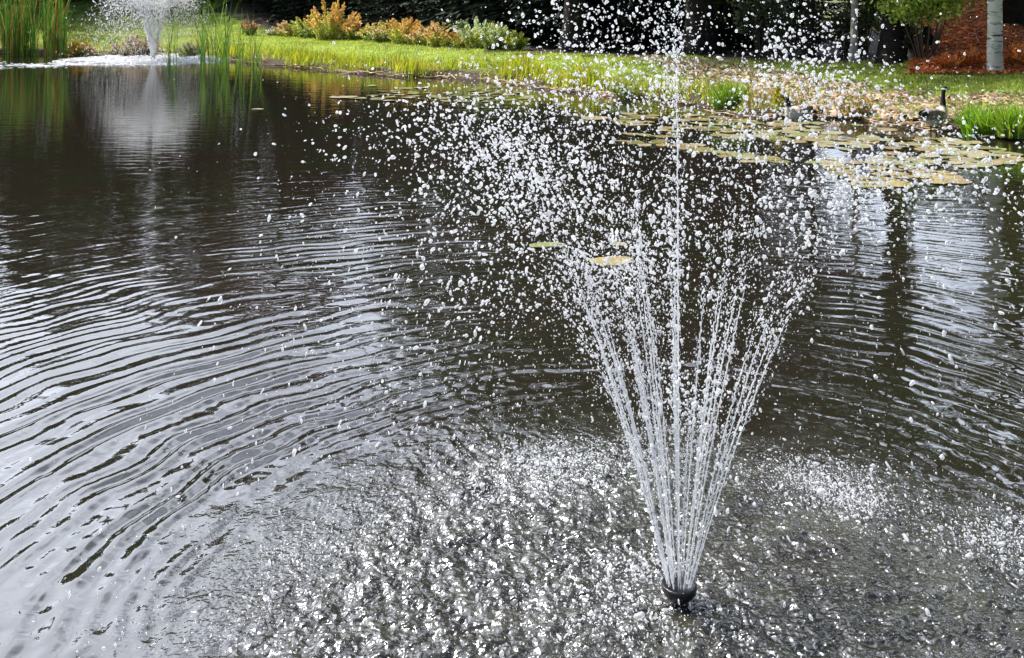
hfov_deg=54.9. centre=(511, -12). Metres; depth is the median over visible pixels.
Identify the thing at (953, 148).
lily pad
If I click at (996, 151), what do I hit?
lily pad
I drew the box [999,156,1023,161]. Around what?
lily pad
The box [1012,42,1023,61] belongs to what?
bracken
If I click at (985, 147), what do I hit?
lily pad
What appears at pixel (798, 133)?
lily pad
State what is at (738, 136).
lily pad
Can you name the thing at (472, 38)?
shrub
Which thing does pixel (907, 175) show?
lily pad
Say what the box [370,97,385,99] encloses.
lily pad
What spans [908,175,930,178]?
lily pad
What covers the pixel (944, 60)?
bracken
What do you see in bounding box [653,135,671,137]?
lily pad
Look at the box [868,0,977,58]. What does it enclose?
bush
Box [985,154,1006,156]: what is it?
lily pad
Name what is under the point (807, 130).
lily pad
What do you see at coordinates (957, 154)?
lily pad
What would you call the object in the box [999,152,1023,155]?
lily pad
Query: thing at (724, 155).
lily pad
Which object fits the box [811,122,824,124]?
lily pad
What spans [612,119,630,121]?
lily pad
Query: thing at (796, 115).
goose
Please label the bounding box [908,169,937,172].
lily pad
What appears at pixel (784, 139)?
lily pad
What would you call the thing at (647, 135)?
lily pad
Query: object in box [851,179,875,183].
lily pad
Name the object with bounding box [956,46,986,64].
bracken
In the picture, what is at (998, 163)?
lily pad
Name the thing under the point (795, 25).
bush
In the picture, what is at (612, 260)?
lily pad
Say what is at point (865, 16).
bush
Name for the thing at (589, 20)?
spruce tree
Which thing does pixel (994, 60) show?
birch tree
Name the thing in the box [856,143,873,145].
lily pad
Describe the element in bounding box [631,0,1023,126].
fallen leaves
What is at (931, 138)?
lily pad
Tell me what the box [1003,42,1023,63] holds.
bracken
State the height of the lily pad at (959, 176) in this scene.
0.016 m
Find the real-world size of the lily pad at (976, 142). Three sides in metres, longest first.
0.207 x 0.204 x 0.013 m
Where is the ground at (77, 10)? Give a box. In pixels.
[0,0,1023,141]
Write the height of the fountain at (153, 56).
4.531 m
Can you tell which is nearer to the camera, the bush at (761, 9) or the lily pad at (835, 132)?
the lily pad at (835, 132)
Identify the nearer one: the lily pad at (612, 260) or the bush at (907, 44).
the lily pad at (612, 260)
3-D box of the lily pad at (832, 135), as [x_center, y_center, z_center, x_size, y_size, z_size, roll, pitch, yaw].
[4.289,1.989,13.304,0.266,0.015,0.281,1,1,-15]
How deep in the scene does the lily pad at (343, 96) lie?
18.07 m
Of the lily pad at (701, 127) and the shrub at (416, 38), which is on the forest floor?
the shrub at (416, 38)
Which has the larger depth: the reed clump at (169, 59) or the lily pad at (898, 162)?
the reed clump at (169, 59)
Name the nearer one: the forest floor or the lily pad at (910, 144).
the lily pad at (910, 144)
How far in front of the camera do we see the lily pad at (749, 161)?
11.38 m
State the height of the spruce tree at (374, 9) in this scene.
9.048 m
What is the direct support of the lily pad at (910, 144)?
on the pond water
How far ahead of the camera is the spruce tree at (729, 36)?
26.40 m
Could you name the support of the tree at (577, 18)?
on the ground at (77, 10)
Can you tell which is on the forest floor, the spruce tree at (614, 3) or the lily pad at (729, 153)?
the spruce tree at (614, 3)
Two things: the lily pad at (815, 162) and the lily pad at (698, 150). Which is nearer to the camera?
the lily pad at (815, 162)
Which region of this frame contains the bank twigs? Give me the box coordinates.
[1,52,999,137]
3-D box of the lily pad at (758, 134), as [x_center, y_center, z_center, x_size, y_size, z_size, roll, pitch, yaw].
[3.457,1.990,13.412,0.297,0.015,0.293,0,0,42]
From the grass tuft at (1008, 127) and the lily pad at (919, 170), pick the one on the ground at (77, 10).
the grass tuft at (1008, 127)
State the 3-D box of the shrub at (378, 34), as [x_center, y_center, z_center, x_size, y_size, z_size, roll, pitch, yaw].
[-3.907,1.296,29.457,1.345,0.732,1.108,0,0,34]
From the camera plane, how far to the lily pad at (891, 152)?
11.89 m
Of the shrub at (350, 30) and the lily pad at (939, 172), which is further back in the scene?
the shrub at (350, 30)
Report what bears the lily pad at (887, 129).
on the pond water
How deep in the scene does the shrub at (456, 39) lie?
27.02 m
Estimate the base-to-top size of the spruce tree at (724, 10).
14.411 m
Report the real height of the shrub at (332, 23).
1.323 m
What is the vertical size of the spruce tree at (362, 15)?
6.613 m
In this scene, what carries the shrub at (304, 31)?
on the forest floor
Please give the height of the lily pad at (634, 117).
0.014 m
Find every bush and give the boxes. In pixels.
[240,19,259,35]
[713,0,734,41]
[722,0,801,52]
[774,0,832,53]
[818,5,869,55]
[841,0,882,52]
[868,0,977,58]
[901,25,935,56]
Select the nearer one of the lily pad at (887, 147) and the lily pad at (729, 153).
the lily pad at (729, 153)
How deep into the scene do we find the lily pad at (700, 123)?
14.56 m
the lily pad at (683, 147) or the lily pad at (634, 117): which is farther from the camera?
the lily pad at (634, 117)
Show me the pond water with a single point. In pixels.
(104, 170)
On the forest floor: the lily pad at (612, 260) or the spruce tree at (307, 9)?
the spruce tree at (307, 9)
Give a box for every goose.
[782,94,812,120]
[918,86,948,132]
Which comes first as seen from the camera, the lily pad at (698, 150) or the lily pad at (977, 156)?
the lily pad at (977, 156)
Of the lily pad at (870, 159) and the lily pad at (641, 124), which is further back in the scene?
the lily pad at (641, 124)
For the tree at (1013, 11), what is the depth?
22.19 m
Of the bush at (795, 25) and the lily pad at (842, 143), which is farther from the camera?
the bush at (795, 25)
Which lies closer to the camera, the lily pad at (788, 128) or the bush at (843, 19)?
the lily pad at (788, 128)
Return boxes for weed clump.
[65,39,97,56]
[110,34,161,55]
[177,41,199,57]
[608,79,637,97]
[771,85,789,113]
[836,93,873,119]
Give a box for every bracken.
[929,52,965,67]
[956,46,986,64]
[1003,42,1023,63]
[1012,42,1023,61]
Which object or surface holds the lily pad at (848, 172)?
on the pond water
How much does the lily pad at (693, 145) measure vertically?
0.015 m
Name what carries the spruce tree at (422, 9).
on the forest floor
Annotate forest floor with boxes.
[210,0,881,63]
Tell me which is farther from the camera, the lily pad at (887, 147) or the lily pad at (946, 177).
the lily pad at (887, 147)
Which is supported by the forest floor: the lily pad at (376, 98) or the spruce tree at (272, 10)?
the spruce tree at (272, 10)
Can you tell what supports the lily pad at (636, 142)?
on the pond water
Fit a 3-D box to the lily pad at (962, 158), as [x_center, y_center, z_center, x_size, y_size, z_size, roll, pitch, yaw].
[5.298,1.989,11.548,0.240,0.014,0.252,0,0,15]
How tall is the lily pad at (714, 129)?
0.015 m
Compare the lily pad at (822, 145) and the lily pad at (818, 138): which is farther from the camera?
the lily pad at (818, 138)
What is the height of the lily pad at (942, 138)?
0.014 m
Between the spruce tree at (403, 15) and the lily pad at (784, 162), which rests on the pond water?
the lily pad at (784, 162)
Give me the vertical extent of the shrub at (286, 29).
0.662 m
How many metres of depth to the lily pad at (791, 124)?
14.39 m
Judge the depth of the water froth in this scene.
26.11 m
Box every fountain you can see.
[3,0,1023,657]
[50,0,219,64]
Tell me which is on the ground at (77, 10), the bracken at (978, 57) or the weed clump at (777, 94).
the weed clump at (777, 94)
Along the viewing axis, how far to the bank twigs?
15.72 m
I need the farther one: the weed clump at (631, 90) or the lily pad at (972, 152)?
the weed clump at (631, 90)
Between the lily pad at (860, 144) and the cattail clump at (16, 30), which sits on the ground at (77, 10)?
the cattail clump at (16, 30)
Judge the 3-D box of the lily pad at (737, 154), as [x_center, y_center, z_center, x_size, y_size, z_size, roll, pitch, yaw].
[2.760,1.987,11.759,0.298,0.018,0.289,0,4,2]
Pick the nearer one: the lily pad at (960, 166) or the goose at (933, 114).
the lily pad at (960, 166)
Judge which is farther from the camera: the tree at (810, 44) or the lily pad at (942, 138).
the tree at (810, 44)
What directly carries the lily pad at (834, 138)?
on the pond water
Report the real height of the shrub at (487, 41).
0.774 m
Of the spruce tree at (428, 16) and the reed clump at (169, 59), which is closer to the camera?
the reed clump at (169, 59)
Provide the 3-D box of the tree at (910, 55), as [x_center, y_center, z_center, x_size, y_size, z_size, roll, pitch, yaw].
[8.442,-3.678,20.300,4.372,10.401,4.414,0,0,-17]
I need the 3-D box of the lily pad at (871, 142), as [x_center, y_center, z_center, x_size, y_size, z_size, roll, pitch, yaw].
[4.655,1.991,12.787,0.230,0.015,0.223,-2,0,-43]
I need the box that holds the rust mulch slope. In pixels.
[900,6,1023,73]
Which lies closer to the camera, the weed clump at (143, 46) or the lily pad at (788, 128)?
the lily pad at (788, 128)
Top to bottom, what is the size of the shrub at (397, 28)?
0.852 m
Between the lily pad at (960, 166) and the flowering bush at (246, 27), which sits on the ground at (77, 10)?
the flowering bush at (246, 27)
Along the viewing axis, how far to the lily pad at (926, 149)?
12.20 m
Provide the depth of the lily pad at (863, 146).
12.41 m
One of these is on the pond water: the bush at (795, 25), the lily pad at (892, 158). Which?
the lily pad at (892, 158)
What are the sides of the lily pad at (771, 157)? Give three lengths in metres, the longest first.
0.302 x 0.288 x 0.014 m
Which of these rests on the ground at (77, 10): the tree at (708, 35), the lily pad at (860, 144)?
the tree at (708, 35)
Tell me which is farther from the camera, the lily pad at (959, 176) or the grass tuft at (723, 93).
the grass tuft at (723, 93)
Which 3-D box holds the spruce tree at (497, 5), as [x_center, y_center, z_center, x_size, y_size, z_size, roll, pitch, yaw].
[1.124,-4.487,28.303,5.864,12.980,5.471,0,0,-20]
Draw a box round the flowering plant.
[265,28,280,35]
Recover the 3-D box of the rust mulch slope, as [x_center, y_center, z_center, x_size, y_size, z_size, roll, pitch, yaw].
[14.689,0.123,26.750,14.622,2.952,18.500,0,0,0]
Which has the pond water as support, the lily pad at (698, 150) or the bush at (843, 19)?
the lily pad at (698, 150)
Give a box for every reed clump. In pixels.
[157,8,191,68]
[186,0,240,68]
[227,8,269,70]
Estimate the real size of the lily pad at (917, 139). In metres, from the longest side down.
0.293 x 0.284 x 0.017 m
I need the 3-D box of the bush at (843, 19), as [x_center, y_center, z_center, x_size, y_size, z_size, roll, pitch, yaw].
[7.869,1.003,23.367,1.280,1.275,0.915,0,0,0]
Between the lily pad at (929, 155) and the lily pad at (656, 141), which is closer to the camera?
the lily pad at (929, 155)
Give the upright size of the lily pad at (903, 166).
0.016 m
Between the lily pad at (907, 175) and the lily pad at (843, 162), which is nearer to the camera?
the lily pad at (907, 175)
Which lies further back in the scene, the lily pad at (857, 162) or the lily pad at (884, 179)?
the lily pad at (857, 162)
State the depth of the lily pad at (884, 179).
10.24 m
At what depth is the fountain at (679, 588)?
3.14 m
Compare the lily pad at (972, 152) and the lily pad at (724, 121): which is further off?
the lily pad at (724, 121)
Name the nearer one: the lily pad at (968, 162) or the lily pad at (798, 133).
the lily pad at (968, 162)
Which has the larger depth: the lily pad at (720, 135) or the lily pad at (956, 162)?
the lily pad at (720, 135)
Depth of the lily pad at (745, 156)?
11.67 m
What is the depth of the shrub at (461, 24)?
27.48 m
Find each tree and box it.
[228,0,257,4]
[249,0,305,17]
[267,0,339,27]
[307,0,386,32]
[341,0,422,34]
[350,1,402,24]
[356,0,461,31]
[375,0,428,24]
[398,0,495,37]
[417,0,541,33]
[425,0,563,44]
[465,0,647,48]
[517,0,674,51]
[523,0,725,49]
[557,0,590,51]
[563,0,755,52]
[635,0,830,48]
[680,0,720,54]
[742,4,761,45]
[762,0,845,19]
[782,0,840,24]
[804,0,815,56]
[835,0,881,22]
[848,0,858,62]
[875,0,908,64]
[908,0,986,60]
[986,0,1003,70]
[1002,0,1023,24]
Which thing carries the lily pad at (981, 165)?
on the pond water
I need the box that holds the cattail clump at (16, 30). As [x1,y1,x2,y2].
[0,0,81,56]
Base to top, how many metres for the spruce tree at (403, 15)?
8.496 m
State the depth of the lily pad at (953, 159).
11.45 m
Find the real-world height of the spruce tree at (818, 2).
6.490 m
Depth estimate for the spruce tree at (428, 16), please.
29.36 m
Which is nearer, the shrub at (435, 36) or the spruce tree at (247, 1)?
the shrub at (435, 36)
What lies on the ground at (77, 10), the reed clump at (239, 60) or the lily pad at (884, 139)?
the reed clump at (239, 60)
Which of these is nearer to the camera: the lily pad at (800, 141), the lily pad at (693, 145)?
the lily pad at (693, 145)
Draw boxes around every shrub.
[271,20,298,36]
[288,14,327,37]
[303,0,359,38]
[337,15,375,40]
[355,20,394,42]
[382,16,423,43]
[402,25,439,44]
[422,21,450,46]
[446,28,468,47]
[448,19,473,41]
[457,16,494,47]
[476,22,509,49]
[498,29,529,50]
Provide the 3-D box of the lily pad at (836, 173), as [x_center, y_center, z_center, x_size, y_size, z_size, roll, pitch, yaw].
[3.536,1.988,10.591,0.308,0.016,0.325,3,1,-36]
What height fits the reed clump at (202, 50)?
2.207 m
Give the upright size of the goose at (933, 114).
0.694 m
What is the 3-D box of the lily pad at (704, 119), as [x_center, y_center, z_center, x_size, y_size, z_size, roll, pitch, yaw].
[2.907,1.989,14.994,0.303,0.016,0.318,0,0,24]
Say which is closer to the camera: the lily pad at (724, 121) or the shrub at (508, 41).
the lily pad at (724, 121)
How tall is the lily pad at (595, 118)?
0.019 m
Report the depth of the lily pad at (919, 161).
11.34 m
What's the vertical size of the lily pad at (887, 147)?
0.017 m
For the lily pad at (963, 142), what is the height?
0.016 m
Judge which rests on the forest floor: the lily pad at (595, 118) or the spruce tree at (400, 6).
the spruce tree at (400, 6)
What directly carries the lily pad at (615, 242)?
on the pond water
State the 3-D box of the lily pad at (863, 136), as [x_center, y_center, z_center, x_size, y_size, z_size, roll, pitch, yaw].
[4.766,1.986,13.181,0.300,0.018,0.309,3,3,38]
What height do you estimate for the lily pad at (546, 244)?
0.018 m
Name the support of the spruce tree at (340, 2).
on the forest floor
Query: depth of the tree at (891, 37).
20.48 m
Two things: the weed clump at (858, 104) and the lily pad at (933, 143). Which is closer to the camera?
the lily pad at (933, 143)
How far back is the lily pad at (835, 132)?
13.62 m
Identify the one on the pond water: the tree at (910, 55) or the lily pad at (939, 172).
the lily pad at (939, 172)
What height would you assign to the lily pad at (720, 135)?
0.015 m
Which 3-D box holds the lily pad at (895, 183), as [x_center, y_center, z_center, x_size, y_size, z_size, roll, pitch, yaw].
[3.919,1.991,10.054,0.324,0.013,0.322,-1,1,42]
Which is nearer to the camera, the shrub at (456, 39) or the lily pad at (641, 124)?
the lily pad at (641, 124)
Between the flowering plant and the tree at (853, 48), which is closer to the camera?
the tree at (853, 48)
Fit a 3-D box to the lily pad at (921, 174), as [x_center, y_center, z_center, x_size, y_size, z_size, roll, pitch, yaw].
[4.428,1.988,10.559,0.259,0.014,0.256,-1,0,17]
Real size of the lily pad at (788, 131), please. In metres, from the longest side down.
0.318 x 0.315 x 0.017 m
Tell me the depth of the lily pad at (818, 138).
13.02 m
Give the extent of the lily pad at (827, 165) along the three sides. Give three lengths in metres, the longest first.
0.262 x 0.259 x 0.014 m
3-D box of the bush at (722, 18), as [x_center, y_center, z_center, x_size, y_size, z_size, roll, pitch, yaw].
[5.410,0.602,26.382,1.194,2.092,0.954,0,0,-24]
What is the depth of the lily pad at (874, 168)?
10.92 m
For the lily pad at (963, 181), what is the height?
0.016 m
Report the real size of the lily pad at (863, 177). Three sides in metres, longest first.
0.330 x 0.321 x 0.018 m
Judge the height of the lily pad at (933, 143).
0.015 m
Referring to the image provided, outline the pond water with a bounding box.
[0,54,1023,657]
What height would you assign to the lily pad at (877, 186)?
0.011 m
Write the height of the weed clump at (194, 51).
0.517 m
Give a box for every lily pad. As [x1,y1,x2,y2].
[330,96,357,97]
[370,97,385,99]
[530,242,564,247]
[583,116,608,119]
[589,256,633,265]
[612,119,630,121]
[613,241,626,245]
[626,140,644,143]
[628,116,640,118]
[632,133,652,136]
[633,123,648,125]
[648,139,667,143]
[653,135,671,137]
[680,146,696,148]
[688,143,705,146]
[688,148,707,151]
[689,122,709,124]
[692,118,712,120]
[694,126,711,128]
[697,147,713,149]
[703,128,721,130]
[710,133,728,136]
[716,120,735,123]
[718,151,736,154]
[718,154,731,157]
[721,134,745,138]
[731,152,755,157]
[740,159,766,162]
[742,155,759,158]
[756,133,775,135]
[758,156,781,160]
[759,135,782,139]
[767,137,791,140]
[769,160,789,163]
[777,130,798,133]
[782,123,798,125]
[783,127,798,129]
[787,139,807,142]
[791,132,807,135]
[802,129,820,131]
[802,137,824,140]
[805,161,822,163]
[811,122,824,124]
[816,140,836,143]
[818,144,834,146]
[819,134,839,137]
[819,162,842,166]
[821,131,843,134]
[823,159,845,163]
[828,171,851,175]
[831,137,854,140]
[832,142,854,144]
[836,165,855,167]
[841,170,855,173]
[846,161,862,163]
[849,175,875,179]
[849,183,868,187]
[850,145,869,147]
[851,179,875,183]
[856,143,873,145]
[857,135,880,138]
[859,138,876,140]
[862,141,879,143]
[865,157,893,162]
[865,177,889,182]
[865,184,889,187]
[867,166,884,169]
[873,138,894,140]
[873,156,898,160]
[877,128,897,130]
[878,171,907,175]
[882,151,903,154]
[883,181,911,186]
[884,146,901,148]
[890,173,912,178]
[893,161,915,164]
[898,142,921,145]
[899,165,919,168]
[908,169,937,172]
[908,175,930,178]
[910,159,936,164]
[912,138,935,141]
[912,171,937,176]
[914,147,939,150]
[915,136,936,139]
[919,153,940,157]
[921,142,944,144]
[922,179,947,183]
[931,175,962,180]
[934,170,958,174]
[937,137,961,140]
[940,173,962,177]
[942,147,958,151]
[942,152,966,155]
[943,177,970,183]
[947,140,971,144]
[947,161,965,163]
[949,158,966,160]
[954,156,975,159]
[955,165,971,167]
[962,160,977,164]
[966,154,987,157]
[966,163,992,166]
[967,141,982,143]
[967,150,994,155]
[977,161,1003,165]
[979,146,997,149]
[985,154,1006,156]
[989,150,1005,152]
[992,159,1017,163]
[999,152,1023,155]
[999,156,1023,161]
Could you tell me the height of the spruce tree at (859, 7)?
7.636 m
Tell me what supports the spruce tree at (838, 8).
on the forest floor
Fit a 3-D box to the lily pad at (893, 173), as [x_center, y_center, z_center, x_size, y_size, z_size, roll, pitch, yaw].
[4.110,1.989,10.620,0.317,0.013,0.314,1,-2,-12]
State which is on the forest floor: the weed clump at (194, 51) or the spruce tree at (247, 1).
the spruce tree at (247, 1)
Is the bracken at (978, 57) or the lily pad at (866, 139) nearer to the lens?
the lily pad at (866, 139)
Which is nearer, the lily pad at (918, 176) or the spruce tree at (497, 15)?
the lily pad at (918, 176)
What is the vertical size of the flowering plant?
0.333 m
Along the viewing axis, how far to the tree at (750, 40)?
26.78 m
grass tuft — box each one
[695,78,761,111]
[943,98,1022,137]
[982,100,1023,138]
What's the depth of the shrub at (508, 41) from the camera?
25.70 m
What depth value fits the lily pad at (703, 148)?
12.28 m
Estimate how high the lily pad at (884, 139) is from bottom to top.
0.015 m
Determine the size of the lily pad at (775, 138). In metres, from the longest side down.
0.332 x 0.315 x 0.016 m
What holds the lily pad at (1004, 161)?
on the pond water
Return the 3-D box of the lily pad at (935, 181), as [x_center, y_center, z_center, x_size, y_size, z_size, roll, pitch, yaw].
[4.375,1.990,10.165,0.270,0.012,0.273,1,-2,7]
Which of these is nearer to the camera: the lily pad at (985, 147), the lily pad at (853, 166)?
the lily pad at (853, 166)
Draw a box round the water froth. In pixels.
[0,55,229,68]
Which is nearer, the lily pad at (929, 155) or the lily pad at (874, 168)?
the lily pad at (874, 168)
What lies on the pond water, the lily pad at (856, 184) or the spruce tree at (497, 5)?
the lily pad at (856, 184)
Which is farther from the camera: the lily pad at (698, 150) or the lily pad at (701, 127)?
the lily pad at (701, 127)
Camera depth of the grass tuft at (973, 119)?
13.29 m
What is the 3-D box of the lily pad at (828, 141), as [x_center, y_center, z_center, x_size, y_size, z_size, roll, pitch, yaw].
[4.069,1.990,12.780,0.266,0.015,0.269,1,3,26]

